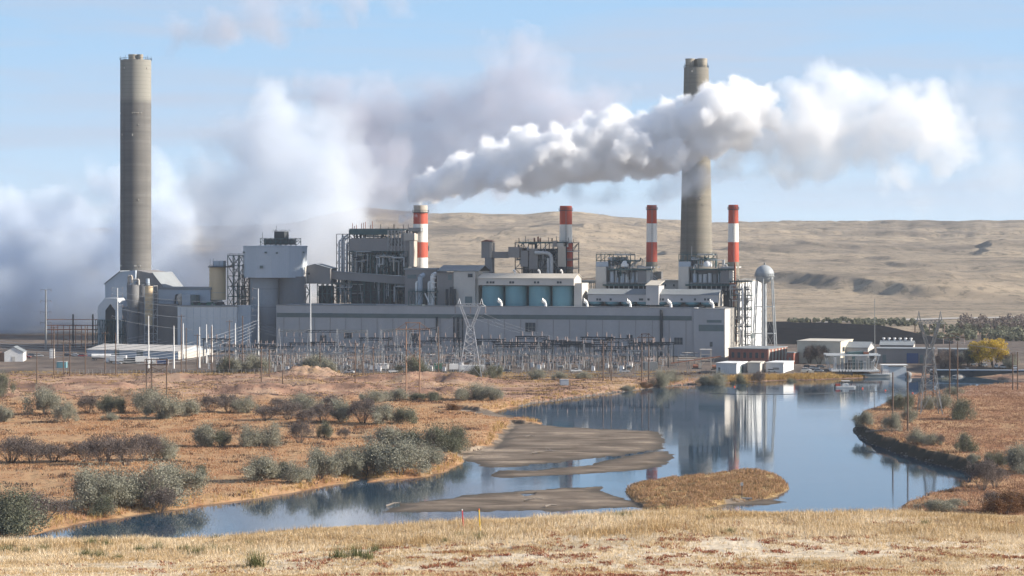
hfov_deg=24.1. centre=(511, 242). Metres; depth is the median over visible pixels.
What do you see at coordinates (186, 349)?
utility pole
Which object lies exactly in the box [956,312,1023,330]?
bare woods
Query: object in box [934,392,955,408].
willow shrub
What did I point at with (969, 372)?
riverside wall
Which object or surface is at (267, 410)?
bare shrub
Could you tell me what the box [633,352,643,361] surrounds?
transformer
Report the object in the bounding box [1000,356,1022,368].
willow shrub
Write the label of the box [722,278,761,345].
scrubber building
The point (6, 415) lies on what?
willow shrub
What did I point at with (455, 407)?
willow shrub
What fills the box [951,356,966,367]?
bare shrub
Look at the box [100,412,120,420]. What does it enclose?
willow shrub
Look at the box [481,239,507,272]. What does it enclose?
elevator tower
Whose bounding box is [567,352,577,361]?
transformer
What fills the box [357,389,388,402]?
willow shrub
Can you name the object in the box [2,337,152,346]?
power line
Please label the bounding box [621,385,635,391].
willow shrub
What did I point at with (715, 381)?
willow shrub
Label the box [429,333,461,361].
bus portal
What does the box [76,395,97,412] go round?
bare shrub
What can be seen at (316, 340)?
power line
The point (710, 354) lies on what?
pump frame
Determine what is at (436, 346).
frame mast
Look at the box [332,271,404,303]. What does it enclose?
conveyor gallery
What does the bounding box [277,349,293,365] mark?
bus portal
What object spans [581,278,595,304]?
link building
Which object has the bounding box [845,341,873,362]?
gable shed
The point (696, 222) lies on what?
concrete chimney
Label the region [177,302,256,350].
white block
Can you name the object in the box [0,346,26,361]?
white house
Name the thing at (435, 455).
willow shrub
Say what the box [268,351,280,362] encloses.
transformer
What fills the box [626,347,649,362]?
bus portal
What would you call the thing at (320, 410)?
bare shrub
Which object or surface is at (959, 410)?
willow shrub
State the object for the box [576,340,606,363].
bus portal
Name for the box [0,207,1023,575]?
ground
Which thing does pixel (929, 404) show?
willow shrub
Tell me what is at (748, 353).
brick building
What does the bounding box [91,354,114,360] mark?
tank trailer
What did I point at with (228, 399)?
bare shrub
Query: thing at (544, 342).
bus portal
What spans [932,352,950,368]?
bare shrub
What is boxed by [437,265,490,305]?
filter house
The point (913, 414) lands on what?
willow shrub
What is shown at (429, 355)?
bus portal
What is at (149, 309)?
hopper silo
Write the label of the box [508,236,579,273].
boiler house
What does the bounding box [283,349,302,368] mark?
bus portal
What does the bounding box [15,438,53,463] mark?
bare shrub
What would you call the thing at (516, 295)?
storage silo
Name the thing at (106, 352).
power line
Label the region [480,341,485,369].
frame mast
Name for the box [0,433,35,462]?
bare shrub
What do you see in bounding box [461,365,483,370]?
shipping container
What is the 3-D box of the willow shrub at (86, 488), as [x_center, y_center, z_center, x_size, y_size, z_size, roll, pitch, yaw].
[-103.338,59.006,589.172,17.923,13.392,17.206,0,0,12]
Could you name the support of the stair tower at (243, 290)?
on the ground at (894, 269)
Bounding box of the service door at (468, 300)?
[465,297,471,304]
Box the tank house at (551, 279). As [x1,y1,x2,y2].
[478,269,587,305]
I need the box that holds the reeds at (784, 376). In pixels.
[708,372,864,381]
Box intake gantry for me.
[824,351,880,374]
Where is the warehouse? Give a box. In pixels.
[86,344,210,358]
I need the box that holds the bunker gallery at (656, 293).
[587,280,723,306]
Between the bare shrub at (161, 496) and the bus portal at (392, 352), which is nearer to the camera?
the bare shrub at (161, 496)
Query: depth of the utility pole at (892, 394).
829.73 m
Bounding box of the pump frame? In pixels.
[700,349,711,365]
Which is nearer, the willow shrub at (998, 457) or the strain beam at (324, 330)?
the willow shrub at (998, 457)
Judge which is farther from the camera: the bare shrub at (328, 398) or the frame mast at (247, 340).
the frame mast at (247, 340)
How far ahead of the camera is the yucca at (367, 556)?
163.09 m
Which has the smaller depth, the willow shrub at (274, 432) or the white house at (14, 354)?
the willow shrub at (274, 432)
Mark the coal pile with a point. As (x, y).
(790, 332)
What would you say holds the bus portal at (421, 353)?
on the ground at (894, 269)
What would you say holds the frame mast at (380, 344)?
on the ground at (894, 269)
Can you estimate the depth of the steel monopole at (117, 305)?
1325.77 m
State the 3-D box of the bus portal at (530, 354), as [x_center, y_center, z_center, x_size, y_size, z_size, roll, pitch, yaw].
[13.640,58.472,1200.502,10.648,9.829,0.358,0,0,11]
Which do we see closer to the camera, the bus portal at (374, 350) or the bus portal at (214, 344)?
the bus portal at (374, 350)
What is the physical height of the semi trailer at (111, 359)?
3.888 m
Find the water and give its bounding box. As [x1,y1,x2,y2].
[0,376,1023,539]
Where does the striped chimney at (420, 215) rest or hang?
on the ground at (894, 269)
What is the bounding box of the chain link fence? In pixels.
[54,369,700,373]
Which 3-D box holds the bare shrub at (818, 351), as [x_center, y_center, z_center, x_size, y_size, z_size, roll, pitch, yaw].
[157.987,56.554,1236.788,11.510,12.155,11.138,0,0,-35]
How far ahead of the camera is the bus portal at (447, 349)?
1219.24 m
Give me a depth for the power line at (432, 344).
1189.19 m
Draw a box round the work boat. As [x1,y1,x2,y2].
[834,383,855,387]
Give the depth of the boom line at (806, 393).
1065.77 m
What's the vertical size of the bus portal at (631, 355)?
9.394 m
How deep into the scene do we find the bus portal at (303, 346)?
1248.19 m
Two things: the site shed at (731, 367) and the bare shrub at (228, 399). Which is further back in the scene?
the site shed at (731, 367)
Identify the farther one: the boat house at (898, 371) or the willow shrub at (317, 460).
the boat house at (898, 371)
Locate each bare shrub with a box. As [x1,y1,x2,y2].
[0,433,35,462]
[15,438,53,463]
[23,488,72,524]
[33,442,71,462]
[63,438,97,462]
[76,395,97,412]
[82,433,124,465]
[108,433,146,465]
[127,431,172,461]
[142,484,176,512]
[194,393,230,412]
[216,390,239,411]
[252,403,281,420]
[267,397,291,408]
[276,401,302,419]
[285,420,315,442]
[293,407,318,424]
[308,401,337,423]
[319,393,342,405]
[336,427,350,438]
[346,397,378,422]
[747,370,765,382]
[803,345,815,363]
[809,344,828,363]
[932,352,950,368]
[932,434,946,444]
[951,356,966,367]
[963,456,997,490]
[978,490,997,503]
[983,466,1009,487]
[994,376,1013,379]
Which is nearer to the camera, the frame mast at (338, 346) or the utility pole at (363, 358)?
the utility pole at (363, 358)
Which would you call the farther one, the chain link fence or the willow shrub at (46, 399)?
the chain link fence
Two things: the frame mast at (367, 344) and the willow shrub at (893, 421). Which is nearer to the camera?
the willow shrub at (893, 421)
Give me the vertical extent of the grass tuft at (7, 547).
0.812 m
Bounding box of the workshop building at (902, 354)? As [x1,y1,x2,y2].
[876,347,934,363]
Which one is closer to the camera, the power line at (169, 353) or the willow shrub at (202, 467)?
the willow shrub at (202, 467)
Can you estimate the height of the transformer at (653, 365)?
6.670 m
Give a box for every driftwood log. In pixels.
[385,501,401,506]
[523,497,542,500]
[529,446,559,453]
[864,423,899,431]
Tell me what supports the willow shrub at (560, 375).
on the ground at (894, 269)
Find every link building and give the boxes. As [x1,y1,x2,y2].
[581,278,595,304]
[661,280,677,305]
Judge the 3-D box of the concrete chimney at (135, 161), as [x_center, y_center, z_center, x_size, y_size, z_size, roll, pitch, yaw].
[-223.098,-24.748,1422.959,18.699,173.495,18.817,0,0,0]
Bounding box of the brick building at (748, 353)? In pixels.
[728,345,787,362]
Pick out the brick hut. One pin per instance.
(793, 356)
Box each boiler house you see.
[332,221,428,303]
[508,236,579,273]
[596,252,662,305]
[678,246,740,305]
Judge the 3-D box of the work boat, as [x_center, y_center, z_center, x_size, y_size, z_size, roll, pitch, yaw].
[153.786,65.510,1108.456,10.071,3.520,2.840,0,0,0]
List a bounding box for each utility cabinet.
[49,349,54,357]
[57,361,67,367]
[560,379,568,385]
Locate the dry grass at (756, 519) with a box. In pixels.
[0,509,1023,575]
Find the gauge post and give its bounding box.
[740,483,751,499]
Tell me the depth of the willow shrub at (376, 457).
681.43 m
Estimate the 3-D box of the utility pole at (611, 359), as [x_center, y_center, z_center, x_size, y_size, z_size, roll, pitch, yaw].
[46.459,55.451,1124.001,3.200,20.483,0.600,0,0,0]
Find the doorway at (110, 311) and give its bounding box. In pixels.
[105,304,114,343]
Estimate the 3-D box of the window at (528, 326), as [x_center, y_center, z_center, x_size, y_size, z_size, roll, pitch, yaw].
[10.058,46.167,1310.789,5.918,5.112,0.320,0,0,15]
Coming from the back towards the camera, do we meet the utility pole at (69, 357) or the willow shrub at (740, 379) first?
the utility pole at (69, 357)
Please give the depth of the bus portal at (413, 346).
1239.24 m
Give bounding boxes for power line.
[0,335,145,343]
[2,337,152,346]
[2,341,166,351]
[6,339,159,348]
[24,346,175,356]
[33,344,168,353]
[100,328,252,357]
[113,318,255,329]
[116,291,253,301]
[116,321,254,353]
[116,331,252,359]
[116,335,250,361]
[117,297,255,307]
[120,324,254,355]
[125,339,248,363]
[259,331,368,340]
[288,348,435,356]
[370,315,482,359]
[464,314,634,340]
[482,317,640,340]
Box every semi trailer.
[104,356,126,362]
[135,356,153,363]
[369,363,387,370]
[427,363,441,370]
[449,364,463,371]
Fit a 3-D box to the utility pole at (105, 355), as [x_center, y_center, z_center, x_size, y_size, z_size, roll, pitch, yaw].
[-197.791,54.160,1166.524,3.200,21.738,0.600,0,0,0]
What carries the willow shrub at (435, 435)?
on the ground at (894, 269)
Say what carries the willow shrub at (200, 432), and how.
on the ground at (894, 269)
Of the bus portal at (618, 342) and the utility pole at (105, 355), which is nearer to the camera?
the utility pole at (105, 355)
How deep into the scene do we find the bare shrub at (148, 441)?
720.77 m
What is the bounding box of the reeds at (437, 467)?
[45,377,697,526]
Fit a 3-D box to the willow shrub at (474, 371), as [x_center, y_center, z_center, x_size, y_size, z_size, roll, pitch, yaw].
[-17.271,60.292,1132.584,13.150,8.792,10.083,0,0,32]
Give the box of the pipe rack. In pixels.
[677,351,697,365]
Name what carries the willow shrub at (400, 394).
on the ground at (894, 269)
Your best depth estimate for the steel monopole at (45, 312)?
1372.20 m
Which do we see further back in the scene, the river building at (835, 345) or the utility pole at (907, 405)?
the river building at (835, 345)
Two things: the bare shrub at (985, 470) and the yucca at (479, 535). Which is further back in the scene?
the bare shrub at (985, 470)
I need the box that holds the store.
[937,348,968,363]
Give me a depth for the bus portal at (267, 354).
1199.38 m
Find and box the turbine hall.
[276,298,738,356]
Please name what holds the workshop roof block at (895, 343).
on the workshop building at (902, 354)
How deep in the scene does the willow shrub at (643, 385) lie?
1102.22 m
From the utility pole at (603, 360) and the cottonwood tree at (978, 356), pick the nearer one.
the utility pole at (603, 360)
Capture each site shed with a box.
[716,361,747,373]
[747,361,764,372]
[765,360,793,372]
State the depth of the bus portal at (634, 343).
1208.58 m
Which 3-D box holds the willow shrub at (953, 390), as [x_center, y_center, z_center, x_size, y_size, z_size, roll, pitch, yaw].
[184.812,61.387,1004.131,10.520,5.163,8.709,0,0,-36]
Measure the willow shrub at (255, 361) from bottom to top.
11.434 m
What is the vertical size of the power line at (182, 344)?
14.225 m
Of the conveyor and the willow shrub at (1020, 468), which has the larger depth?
the conveyor
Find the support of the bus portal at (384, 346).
on the ground at (894, 269)
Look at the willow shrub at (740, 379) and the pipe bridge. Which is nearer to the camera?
the willow shrub at (740, 379)
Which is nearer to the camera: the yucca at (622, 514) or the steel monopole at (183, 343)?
the yucca at (622, 514)
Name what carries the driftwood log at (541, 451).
on the ground at (894, 269)
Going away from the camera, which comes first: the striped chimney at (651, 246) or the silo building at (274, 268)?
the striped chimney at (651, 246)
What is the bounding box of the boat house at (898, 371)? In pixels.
[880,364,906,376]
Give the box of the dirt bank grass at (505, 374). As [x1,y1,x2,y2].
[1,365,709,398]
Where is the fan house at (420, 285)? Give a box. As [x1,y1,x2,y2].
[404,268,446,304]
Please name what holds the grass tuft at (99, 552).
on the ground at (894, 269)
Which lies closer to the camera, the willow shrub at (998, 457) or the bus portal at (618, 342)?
the willow shrub at (998, 457)
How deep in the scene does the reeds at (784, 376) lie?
1175.48 m
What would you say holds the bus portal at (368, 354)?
on the ground at (894, 269)
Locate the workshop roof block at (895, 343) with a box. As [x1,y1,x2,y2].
[879,338,914,346]
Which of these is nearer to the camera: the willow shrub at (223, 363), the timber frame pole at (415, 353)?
the timber frame pole at (415, 353)
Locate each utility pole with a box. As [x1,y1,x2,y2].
[36,352,36,386]
[50,326,56,374]
[63,341,63,373]
[69,341,69,374]
[85,326,85,373]
[102,333,107,373]
[115,333,115,373]
[178,315,184,370]
[186,328,186,370]
[194,334,200,371]
[211,326,211,372]
[226,320,232,372]
[242,316,242,371]
[258,347,264,381]
[279,353,282,383]
[355,341,358,381]
[363,343,363,374]
[370,347,376,373]
[438,327,438,371]
[603,341,603,380]
[611,339,611,380]
[892,372,893,415]
[907,372,908,430]
[1012,354,1013,389]
[1017,352,1017,389]
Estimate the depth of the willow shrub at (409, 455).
682.51 m
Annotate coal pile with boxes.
[767,322,955,343]
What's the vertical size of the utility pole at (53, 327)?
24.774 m
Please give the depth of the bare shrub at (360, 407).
865.44 m
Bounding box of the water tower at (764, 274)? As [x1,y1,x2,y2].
[752,263,776,345]
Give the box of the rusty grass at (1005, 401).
[862,382,1023,515]
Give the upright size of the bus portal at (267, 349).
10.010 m
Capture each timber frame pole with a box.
[144,358,167,394]
[396,322,429,393]
[637,333,653,381]
[943,334,964,399]
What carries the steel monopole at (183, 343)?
on the ground at (894, 269)
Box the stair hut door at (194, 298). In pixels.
[191,295,199,303]
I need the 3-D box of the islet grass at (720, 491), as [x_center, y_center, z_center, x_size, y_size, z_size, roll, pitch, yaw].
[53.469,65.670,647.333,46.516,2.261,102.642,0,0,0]
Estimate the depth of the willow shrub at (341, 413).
870.86 m
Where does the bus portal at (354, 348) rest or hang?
on the ground at (894, 269)
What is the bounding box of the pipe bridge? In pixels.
[47,314,97,347]
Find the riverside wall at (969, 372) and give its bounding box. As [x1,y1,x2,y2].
[930,369,1023,376]
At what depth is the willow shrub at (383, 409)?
858.99 m
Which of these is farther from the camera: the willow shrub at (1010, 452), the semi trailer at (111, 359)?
the semi trailer at (111, 359)
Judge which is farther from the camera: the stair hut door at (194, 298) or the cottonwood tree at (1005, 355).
the stair hut door at (194, 298)
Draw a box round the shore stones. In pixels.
[518,383,965,470]
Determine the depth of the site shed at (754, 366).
1176.97 m
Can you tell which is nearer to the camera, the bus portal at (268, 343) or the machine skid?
the machine skid
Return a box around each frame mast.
[246,324,250,356]
[276,329,281,365]
[306,329,310,359]
[334,329,339,366]
[364,330,369,366]
[378,329,382,362]
[393,328,398,368]
[435,326,440,361]
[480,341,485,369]
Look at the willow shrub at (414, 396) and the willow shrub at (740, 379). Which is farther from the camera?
the willow shrub at (740, 379)
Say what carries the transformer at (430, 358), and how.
on the ground at (894, 269)
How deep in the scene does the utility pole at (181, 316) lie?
1174.06 m
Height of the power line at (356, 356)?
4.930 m
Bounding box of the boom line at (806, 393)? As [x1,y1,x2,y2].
[710,391,879,394]
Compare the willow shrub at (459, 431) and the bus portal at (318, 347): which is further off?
the bus portal at (318, 347)
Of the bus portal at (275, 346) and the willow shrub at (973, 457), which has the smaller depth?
the willow shrub at (973, 457)
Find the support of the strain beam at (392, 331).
attached to the frame mast at (380, 344)
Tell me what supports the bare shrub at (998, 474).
on the ground at (894, 269)
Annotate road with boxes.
[826,316,1013,321]
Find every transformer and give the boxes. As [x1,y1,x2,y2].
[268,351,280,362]
[425,352,435,364]
[445,353,457,362]
[460,352,474,362]
[516,353,528,362]
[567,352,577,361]
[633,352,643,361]
[643,357,657,369]
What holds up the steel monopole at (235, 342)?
on the ground at (894, 269)
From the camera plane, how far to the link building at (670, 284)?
1339.54 m
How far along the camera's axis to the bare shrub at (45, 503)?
561.41 m
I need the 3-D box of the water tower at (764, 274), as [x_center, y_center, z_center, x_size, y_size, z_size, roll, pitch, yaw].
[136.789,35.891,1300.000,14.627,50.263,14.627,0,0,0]
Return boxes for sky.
[0,0,1023,229]
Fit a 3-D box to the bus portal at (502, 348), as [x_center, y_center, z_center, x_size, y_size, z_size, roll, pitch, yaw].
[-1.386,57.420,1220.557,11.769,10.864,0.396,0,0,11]
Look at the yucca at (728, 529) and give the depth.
179.13 m
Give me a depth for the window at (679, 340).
1289.58 m
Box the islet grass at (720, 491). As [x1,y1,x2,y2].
[626,467,787,509]
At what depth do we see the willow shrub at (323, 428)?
803.35 m
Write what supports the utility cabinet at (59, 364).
on the ground at (894, 269)
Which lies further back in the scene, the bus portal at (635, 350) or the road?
the road
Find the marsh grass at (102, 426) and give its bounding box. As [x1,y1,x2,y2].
[0,388,535,532]
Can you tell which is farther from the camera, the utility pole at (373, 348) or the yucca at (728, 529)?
the utility pole at (373, 348)
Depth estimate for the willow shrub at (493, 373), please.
1137.89 m
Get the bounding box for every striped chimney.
[412,205,428,267]
[559,206,572,273]
[646,205,657,305]
[727,205,738,306]
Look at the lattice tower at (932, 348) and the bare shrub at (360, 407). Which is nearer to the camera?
the bare shrub at (360, 407)
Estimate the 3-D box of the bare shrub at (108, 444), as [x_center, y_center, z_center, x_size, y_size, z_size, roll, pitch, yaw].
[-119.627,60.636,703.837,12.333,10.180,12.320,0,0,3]
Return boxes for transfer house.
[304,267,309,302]
[306,264,337,303]
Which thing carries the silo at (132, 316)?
on the ground at (894, 269)
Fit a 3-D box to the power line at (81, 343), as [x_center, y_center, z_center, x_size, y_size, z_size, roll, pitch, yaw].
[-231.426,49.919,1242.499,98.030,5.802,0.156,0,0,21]
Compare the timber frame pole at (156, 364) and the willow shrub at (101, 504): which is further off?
the timber frame pole at (156, 364)
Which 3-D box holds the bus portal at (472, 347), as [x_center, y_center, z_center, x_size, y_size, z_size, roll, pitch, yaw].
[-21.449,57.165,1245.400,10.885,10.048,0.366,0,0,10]
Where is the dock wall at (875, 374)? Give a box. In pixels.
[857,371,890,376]
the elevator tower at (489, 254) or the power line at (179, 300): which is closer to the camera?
the power line at (179, 300)
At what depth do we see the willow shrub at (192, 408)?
898.61 m
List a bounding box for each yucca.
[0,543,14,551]
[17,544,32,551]
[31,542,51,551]
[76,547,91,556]
[83,535,98,544]
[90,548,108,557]
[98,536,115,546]
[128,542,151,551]
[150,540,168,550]
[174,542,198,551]
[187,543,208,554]
[239,548,273,567]
[323,544,356,558]
[345,540,375,557]
[358,547,373,559]
[366,543,381,551]
[469,530,487,538]
[609,510,632,517]
[725,526,738,532]
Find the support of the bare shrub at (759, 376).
on the ground at (894, 269)
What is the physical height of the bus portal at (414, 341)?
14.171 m
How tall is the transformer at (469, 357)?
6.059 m
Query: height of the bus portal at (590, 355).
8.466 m
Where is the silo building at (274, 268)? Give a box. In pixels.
[243,231,307,348]
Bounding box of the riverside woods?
[787,316,1023,340]
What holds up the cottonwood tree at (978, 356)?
on the ground at (894, 269)
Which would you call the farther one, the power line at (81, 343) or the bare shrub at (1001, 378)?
the power line at (81, 343)
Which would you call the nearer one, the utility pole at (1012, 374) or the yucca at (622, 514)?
the yucca at (622, 514)
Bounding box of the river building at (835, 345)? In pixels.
[797,338,853,363]
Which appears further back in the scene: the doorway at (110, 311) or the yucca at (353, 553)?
the doorway at (110, 311)
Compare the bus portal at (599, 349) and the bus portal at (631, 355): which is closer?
the bus portal at (631, 355)
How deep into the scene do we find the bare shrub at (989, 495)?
567.78 m
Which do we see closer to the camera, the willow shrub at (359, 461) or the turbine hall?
the willow shrub at (359, 461)
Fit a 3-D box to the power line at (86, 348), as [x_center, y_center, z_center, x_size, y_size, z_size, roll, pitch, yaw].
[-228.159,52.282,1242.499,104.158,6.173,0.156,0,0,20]
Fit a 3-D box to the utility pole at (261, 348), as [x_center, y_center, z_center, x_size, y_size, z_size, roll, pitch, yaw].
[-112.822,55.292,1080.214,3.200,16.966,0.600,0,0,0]
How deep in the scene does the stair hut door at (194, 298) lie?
1381.49 m
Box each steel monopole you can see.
[40,289,50,348]
[112,287,122,343]
[148,316,148,367]
[173,326,174,368]
[182,323,183,359]
[199,327,199,367]
[206,324,206,362]
[234,323,235,362]
[252,288,258,345]
[307,285,310,355]
[874,299,874,360]
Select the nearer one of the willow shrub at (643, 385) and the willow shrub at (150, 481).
the willow shrub at (150, 481)
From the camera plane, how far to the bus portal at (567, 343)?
1212.70 m
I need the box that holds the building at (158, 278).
[104,270,182,344]
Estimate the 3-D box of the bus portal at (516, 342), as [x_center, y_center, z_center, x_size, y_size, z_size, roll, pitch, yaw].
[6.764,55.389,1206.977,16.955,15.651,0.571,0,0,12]
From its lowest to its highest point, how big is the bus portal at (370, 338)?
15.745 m
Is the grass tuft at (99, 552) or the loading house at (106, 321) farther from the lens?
the loading house at (106, 321)
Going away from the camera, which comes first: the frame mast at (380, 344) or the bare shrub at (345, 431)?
the bare shrub at (345, 431)
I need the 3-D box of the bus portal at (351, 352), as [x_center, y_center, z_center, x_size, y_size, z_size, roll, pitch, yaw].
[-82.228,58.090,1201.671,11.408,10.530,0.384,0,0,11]
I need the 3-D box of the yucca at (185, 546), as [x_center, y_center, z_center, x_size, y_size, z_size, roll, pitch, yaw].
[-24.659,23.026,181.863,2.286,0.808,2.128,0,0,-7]
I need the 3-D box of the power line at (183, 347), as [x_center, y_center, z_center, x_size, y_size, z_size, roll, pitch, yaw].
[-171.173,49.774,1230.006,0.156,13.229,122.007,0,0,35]
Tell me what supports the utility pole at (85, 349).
on the ground at (894, 269)
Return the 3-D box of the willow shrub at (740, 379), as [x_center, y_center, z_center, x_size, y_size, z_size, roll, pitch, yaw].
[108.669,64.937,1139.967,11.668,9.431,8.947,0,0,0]
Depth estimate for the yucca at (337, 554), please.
165.20 m
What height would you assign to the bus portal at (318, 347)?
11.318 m
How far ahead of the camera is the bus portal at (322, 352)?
1201.70 m
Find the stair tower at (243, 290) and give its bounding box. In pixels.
[227,253,249,304]
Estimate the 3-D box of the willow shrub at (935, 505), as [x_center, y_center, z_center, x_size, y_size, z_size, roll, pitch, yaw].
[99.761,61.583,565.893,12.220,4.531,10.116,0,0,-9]
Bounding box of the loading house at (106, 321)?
[95,298,126,345]
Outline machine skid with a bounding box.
[692,363,700,368]
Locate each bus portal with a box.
[202,334,231,362]
[207,340,225,359]
[207,353,223,368]
[223,341,246,357]
[234,345,256,358]
[239,340,258,357]
[239,344,258,357]
[252,346,271,362]
[255,341,276,352]
[256,340,276,348]
[266,350,286,355]
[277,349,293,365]
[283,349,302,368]
[289,339,314,355]
[297,350,317,365]
[299,344,318,358]
[306,343,328,350]
[310,338,336,361]
[312,347,333,360]
[324,352,343,368]
[337,348,358,368]
[345,343,367,362]
[356,350,375,364]
[359,333,390,363]
[362,346,381,359]
[366,341,384,357]
[376,342,397,362]
[383,348,404,368]
[384,343,405,362]
[400,341,422,362]
[401,345,420,362]
[405,350,425,366]
[412,336,441,356]
[420,353,437,362]
[421,343,441,358]
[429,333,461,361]
[435,349,456,363]
[436,346,457,362]
[440,339,461,355]
[460,343,480,359]
[476,335,505,362]
[476,345,496,363]
[491,338,515,362]
[495,340,524,357]
[498,345,520,359]
[503,350,523,369]
[509,337,541,367]
[513,345,534,365]
[515,331,548,362]
[518,348,539,368]
[528,343,553,367]
[529,350,549,369]
[531,341,553,362]
[532,345,551,365]
[540,340,568,367]
[543,336,570,362]
[551,337,581,360]
[561,338,591,367]
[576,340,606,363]
[580,332,612,351]
[582,352,599,368]
[587,347,608,361]
[593,336,619,361]
[593,348,616,368]
[600,342,627,367]
[605,334,635,354]
[613,351,632,369]
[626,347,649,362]
[628,338,659,361]
[638,337,669,367]
[650,338,675,361]
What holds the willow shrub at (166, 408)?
on the ground at (894, 269)
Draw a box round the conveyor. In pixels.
[671,356,720,368]
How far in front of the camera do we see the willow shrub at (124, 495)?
597.50 m
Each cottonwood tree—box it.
[940,348,956,365]
[961,348,975,365]
[967,335,990,365]
[977,334,1009,367]
[1002,351,1016,360]
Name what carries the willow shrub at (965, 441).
on the ground at (894, 269)
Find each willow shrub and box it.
[0,369,18,396]
[0,402,14,421]
[0,477,61,537]
[16,380,65,413]
[50,398,80,421]
[63,457,133,510]
[76,461,140,505]
[85,493,121,515]
[92,391,127,412]
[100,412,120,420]
[112,449,201,507]
[128,382,166,412]
[140,388,188,418]
[146,453,218,496]
[147,430,184,459]
[175,395,204,416]
[188,417,219,446]
[194,462,207,477]
[202,424,234,446]
[214,355,237,372]
[226,394,260,412]
[227,355,253,372]
[233,416,276,447]
[235,447,284,481]
[242,350,275,371]
[250,415,287,447]
[271,459,295,478]
[275,454,316,483]
[287,391,315,408]
[296,352,336,366]
[296,392,323,410]
[301,439,347,478]
[314,420,334,437]
[316,355,339,371]
[324,395,352,421]
[326,442,370,475]
[341,431,401,476]
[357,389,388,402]
[358,419,405,446]
[367,399,396,424]
[369,431,438,474]
[382,386,411,400]
[390,406,418,423]
[393,351,433,372]
[395,424,430,448]
[407,419,465,452]
[409,392,424,399]
[413,439,449,467]
[424,391,443,400]
[440,422,476,451]
[445,403,463,410]
[450,385,471,400]
[453,378,496,400]
[468,361,489,376]
[482,383,505,400]
[485,364,504,377]
[526,367,546,378]
[551,370,568,379]
[574,371,591,378]
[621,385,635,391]
[639,381,652,387]
[644,364,670,386]
[663,367,683,381]
[695,374,710,384]
[703,369,727,385]
[730,371,750,383]
[786,376,796,381]
[850,409,877,426]
[878,408,903,431]
[886,391,904,408]
[895,391,916,409]
[899,403,918,422]
[903,426,927,443]
[909,495,962,511]
[918,430,941,445]
[919,391,937,409]
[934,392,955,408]
[943,384,966,394]
[945,496,969,506]
[947,396,979,420]
[953,428,980,452]
[967,452,981,463]
[973,482,1023,515]
[982,450,1006,466]
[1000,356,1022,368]
[1001,437,1023,470]
[1011,445,1023,474]
[1012,489,1023,512]
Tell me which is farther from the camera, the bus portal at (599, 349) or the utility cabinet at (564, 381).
the bus portal at (599, 349)
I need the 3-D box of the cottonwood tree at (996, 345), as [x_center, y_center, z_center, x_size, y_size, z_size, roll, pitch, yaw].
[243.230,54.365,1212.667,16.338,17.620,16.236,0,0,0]
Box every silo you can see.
[127,275,139,343]
[136,279,149,343]
[144,284,157,344]
[208,261,233,299]
[482,285,504,305]
[505,285,527,305]
[529,285,551,305]
[552,285,573,305]
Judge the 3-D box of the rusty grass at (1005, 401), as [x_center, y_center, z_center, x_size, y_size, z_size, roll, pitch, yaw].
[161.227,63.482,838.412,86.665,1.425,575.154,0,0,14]
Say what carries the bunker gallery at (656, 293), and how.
on the turbine hall
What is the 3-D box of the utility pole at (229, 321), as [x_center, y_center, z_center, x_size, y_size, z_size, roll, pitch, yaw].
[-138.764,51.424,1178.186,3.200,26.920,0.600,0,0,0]
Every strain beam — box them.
[309,330,335,332]
[338,330,365,336]
[381,329,395,336]
[410,327,436,331]
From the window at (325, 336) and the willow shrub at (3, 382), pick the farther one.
the window at (325, 336)
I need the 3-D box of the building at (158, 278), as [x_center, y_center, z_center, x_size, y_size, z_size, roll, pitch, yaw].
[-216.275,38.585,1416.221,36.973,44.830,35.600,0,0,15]
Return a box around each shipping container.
[124,358,135,363]
[157,359,168,364]
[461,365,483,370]
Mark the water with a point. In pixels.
(814, 451)
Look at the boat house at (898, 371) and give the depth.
1195.98 m
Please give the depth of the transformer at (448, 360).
1238.17 m
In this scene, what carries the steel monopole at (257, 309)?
on the ground at (894, 269)
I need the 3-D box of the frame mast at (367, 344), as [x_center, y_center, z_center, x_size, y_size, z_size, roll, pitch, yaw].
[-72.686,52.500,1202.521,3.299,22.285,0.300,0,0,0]
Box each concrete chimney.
[120,54,151,270]
[680,58,712,268]
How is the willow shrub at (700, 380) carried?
on the ground at (894, 269)
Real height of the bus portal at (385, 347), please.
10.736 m
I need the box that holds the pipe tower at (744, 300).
[729,262,753,345]
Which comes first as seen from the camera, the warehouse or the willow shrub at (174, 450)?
the willow shrub at (174, 450)
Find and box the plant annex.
[156,286,221,344]
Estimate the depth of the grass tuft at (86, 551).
179.43 m
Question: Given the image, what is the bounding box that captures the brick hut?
[786,352,799,363]
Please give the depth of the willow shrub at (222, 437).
768.58 m
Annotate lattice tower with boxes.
[455,299,485,375]
[915,311,944,414]
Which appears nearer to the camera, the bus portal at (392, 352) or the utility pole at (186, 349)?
the utility pole at (186, 349)
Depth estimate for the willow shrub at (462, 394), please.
988.25 m
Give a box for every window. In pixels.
[320,335,326,341]
[344,333,351,338]
[410,333,418,340]
[525,322,535,331]
[674,337,682,344]

